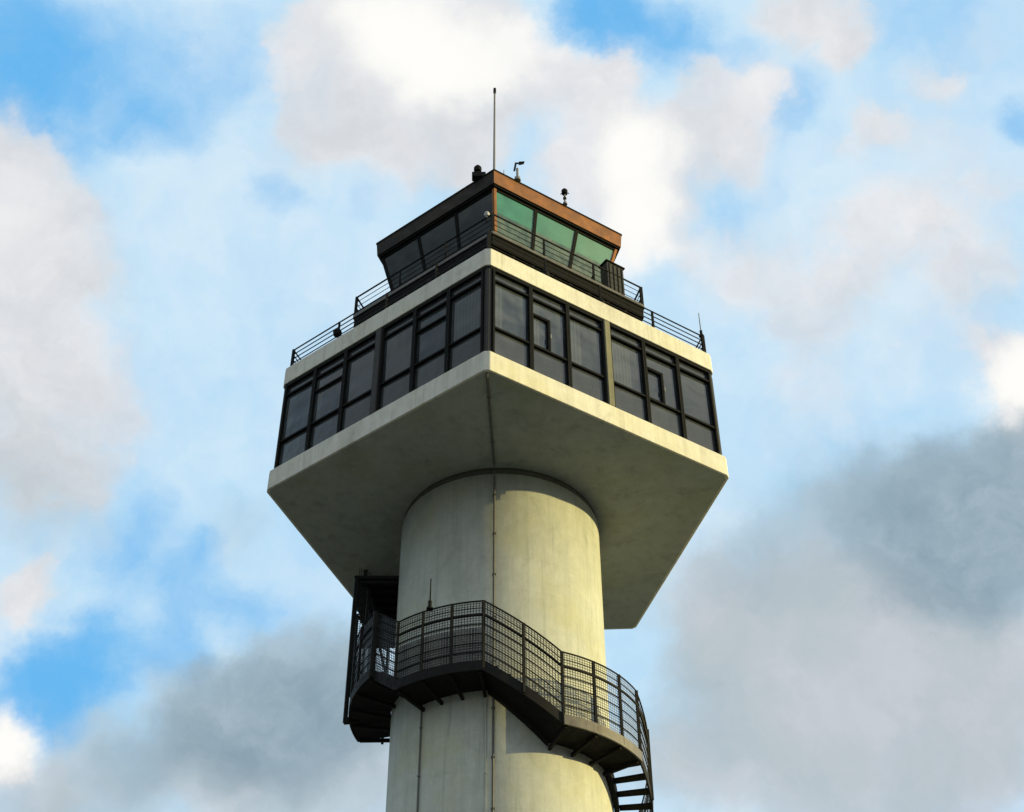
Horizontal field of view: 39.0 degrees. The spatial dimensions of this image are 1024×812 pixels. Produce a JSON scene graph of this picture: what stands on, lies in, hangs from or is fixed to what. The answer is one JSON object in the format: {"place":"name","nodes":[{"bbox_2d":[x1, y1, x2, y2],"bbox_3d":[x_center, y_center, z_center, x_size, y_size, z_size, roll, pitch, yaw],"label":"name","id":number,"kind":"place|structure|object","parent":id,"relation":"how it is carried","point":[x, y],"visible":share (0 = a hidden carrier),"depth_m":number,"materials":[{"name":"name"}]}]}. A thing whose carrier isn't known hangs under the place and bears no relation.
{"place":"outdoors","nodes":[
{"label":"outdoors","id":0,"kind":"place"},
{"bbox_2d":[0,0,1023,811],"label":"sky","id":1,"kind":"structure","parent":0,"point":[193,193],"materials":[{"name":"blue"}]},
{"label":"apron","id":2,"kind":"structure","parent":0,"visible":0},
{"bbox_2d":[267,169,728,811],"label":"control tower","id":3,"kind":"structure","parent":2,"relation":"on","point":[609,469],"depth_m":49.39,"materials":[{"name":"concrete"}]},
{"bbox_2d":[275,369,314,467],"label":"window","id":4,"kind":"structure","parent":3,"relation":"in","point":[292,441],"depth_m":52.11,"materials":[{"name":"grey glass"}]},
{"bbox_2d":[306,350,345,449],"bbox_3d":[-6.520,-0.167,51.272,1.532,4.015,0.180,-28,-48,28],"label":"window","id":5,"kind":"structure","parent":3,"relation":"in","point":[328,379],"depth_m":51.39,"materials":[{"name":"grey glass"}]},
{"bbox_2d":[333,328,341,336],"bbox_3d":[-6.423,-2.713,53.606,0.425,0.340,0.340,0,-41,0],"label":"deck light","id":6,"kind":"object","parent":3,"relation":"attached to","point":[337,332],"visible":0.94,"depth_m":53.48,"materials":[{"name":"black metal"}]},
{"bbox_2d":[338,332,375,432],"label":"window","id":7,"kind":"structure","parent":3,"relation":"in","point":[359,358],"depth_m":50.70,"materials":[{"name":"grey glass"}]},
{"bbox_2d":[343,568,398,744],"bbox_3d":[-4.773,8.929,51.340,1.700,7.860,4.879,0,-41,0],"label":"access cage","id":8,"kind":"object","parent":3,"relation":"hanging from","point":[372,594],"visible":0.49,"depth_m":50.74,"materials":[{"name":"black metal"}]},
{"bbox_2d":[376,309,414,410],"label":"window","id":9,"kind":"structure","parent":3,"relation":"in","point":[395,370],"depth_m":49.83,"materials":[{"name":"grey glass"}]},
{"bbox_2d":[383,236,423,287],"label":"cab window","id":10,"kind":"structure","parent":3,"relation":"in","point":[409,252],"depth_m":58.77,"materials":[{"name":"black glass"}]},
{"bbox_2d":[416,705,422,811],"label":"conduit","id":11,"kind":"object","parent":3,"relation":"attached to","point":[420,728],"visible":1,"depth_m":43.16,"materials":[{"name":"metal"}]},
{"bbox_2d":[410,289,448,391],"bbox_3d":[-2.728,-2.180,49.018,1.532,4.015,0.180,-28,-48,28],"label":"window","id":12,"kind":"structure","parent":3,"relation":"in","point":[430,322],"depth_m":49.14,"materials":[{"name":"grey glass"}]},
{"bbox_2d":[418,213,458,269],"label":"cab window","id":13,"kind":"structure","parent":3,"relation":"in","point":[443,231],"depth_m":57.92,"materials":[{"name":"black glass"}]},
{"bbox_2d":[446,269,484,371],"bbox_3d":[-1.527,-2.817,48.304,1.532,4.015,0.180,-28,-48,28],"label":"window","id":14,"kind":"structure","parent":3,"relation":"in","point":[465,321],"depth_m":48.42,"materials":[{"name":"grey glass"}]},
{"bbox_2d":[455,190,491,248],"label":"cab window","id":15,"kind":"structure","parent":3,"relation":"in","point":[472,213],"depth_m":57.06,"materials":[{"name":"black glass"}]},
{"bbox_2d":[472,165,485,180],"bbox_3d":[-1.323,-9.351,57.911,0.550,0.790,0.320,0,-41,0],"label":"obstruction light","id":16,"kind":"object","parent":3,"relation":"on","point":[477,173],"visible":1,"depth_m":57.67,"materials":[{"name":"black metal"}]},
{"bbox_2d":[484,697,486,811],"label":"conduit","id":17,"kind":"object","parent":3,"relation":"attached to","point":[485,772],"visible":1,"depth_m":42.29,"materials":[{"name":"metal"}]},
{"bbox_2d":[484,211,489,221],"bbox_3d":[-0.948,-7.123,54.621,0.220,0.530,0.214,0,-41,0],"label":"flood lamp","id":18,"kind":"object","parent":3,"relation":"attached to","point":[486,213],"visible":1,"depth_m":54.63,"materials":[{"name":"white metal"}]},
{"bbox_2d":[486,373,495,811],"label":"conduit","id":19,"kind":"object","parent":3,"relation":"attached to","point":[493,534],"visible":0.91,"depth_m":46.48,"materials":[{"name":"metal"}]},
{"bbox_2d":[493,88,495,168],"bbox_3d":[-0.723,-11.283,59.625,0.440,5.950,0.440,0,-41,0],"label":"mast antenna","id":20,"kind":"object","parent":3,"relation":"on","point":[494,120],"visible":0.74,"depth_m":59.81,"materials":[{"name":"black metal"}]},
{"bbox_2d":[348,600,653,811],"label":"spiral staircase","id":21,"kind":"structure","parent":3,"relation":"attached to","point":[375,694],"depth_m":43.77,"materials":[{"name":"metal"}]},
{"bbox_2d":[426,579,432,610],"bbox_3d":[-2.548,5.869,45.211,0.220,1.150,0.220,0,-41,0],"label":"whip antenna","id":22,"kind":"object","parent":21,"relation":"on","point":[429,607],"visible":1,"depth_m":44.93,"materials":[{"name":"black metal"}]},
{"bbox_2d":[491,268,531,369],"bbox_3d":[-0.031,-2.866,48.258,1.532,4.015,0.180,23,-47,-25],"label":"window","id":23,"kind":"structure","parent":3,"relation":"in","point":[511,328],"depth_m":48.31,"materials":[{"name":"grey glass"}]},
{"bbox_2d":[497,190,535,249],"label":"cab window","id":24,"kind":"structure","parent":3,"relation":"in","point":[509,208],"depth_m":56.95,"materials":[{"name":"green glass"}]},
{"bbox_2d":[513,161,524,181],"bbox_3d":[0.274,-9.423,58.164,0.427,1.220,0.276,19,-45,-21],"label":"wind vane","id":25,"kind":"object","parent":3,"relation":"on","point":[517,177],"visible":1,"depth_m":58.14,"materials":[{"name":"grey metal"}]},
{"bbox_2d":[541,270,549,275],"bbox_3d":[1.128,-4.611,51.051,0.331,0.340,0.422,32,-51,-31],"label":"deck light","id":26,"kind":"object","parent":3,"relation":"attached to","point":[546,272],"visible":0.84,"depth_m":50.91,"materials":[{"name":"black metal"}]},
{"bbox_2d":[531,286,570,386],"bbox_3d":[1.267,-2.325,48.877,1.532,4.015,0.239,23,-47,-25],"label":"window","id":27,"kind":"structure","parent":3,"relation":"in","point":[549,314],"depth_m":48.96,"materials":[{"name":"grey glass"}]},
{"bbox_2d":[533,209,576,267],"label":"cab window","id":28,"kind":"structure","parent":3,"relation":"in","point":[547,227],"depth_m":57.74,"materials":[{"name":"green glass"}]},
{"bbox_2d":[560,188,568,205],"bbox_3d":[2.158,-8.540,58.956,0.363,0.930,0.336,0,-41,0],"label":"anemometer","id":29,"kind":"object","parent":3,"relation":"on","point":[564,192],"visible":1,"depth_m":59.05,"materials":[{"name":"grey metal"}]},
{"bbox_2d":[567,304,607,403],"bbox_3d":[2.532,-1.752,49.533,1.532,4.015,0.180,23,-47,-25],"label":"window","id":30,"kind":"structure","parent":3,"relation":"in","point":[588,376],"depth_m":49.61,"materials":[{"name":"grey glass"}]},
{"bbox_2d":[570,230,614,282],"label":"cab window","id":31,"kind":"structure","parent":3,"relation":"in","point":[586,247],"depth_m":58.47,"materials":[{"name":"green glass"}]},
{"bbox_2d":[599,259,624,294],"bbox_3d":[3.957,-4.879,56.985,0.920,1.660,0.550,23,-47,-25],"label":"equipment cabinet","id":32,"kind":"object","parent":3,"relation":"on","point":[612,267],"visible":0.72,"depth_m":56.91,"materials":[{"name":"metal"}]},
{"bbox_2d":[610,324,649,422],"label":"window","id":33,"kind":"structure","parent":3,"relation":"in","point":[627,350],"depth_m":50.40,"materials":[{"name":"grey glass"}]},
{"bbox_2d":[643,340,685,438],"bbox_3d":[5.312,-0.568,50.890,1.532,4.015,0.239,23,-47,-25],"label":"window","id":34,"kind":"structure","parent":3,"relation":"in","point":[662,374],"depth_m":51.00,"materials":[{"name":"grey glass"}]},
{"bbox_2d":[677,356,719,453],"bbox_3d":[6.578,0.006,51.546,1.532,4.015,0.180,23,-47,-25],"label":"window","id":35,"kind":"structure","parent":3,"relation":"in","point":[700,425],"depth_m":51.65,"materials":[{"name":"grey glass"}]},
{"bbox_2d":[698,313,703,337],"bbox_3d":[7.152,-3.088,55.052,0.198,1.250,0.198,0,-41,0],"label":"whip antenna","id":36,"kind":"object","parent":3,"relation":"on","point":[700,331],"visible":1,"depth_m":54.80,"materials":[{"name":"black metal"}]}
]}

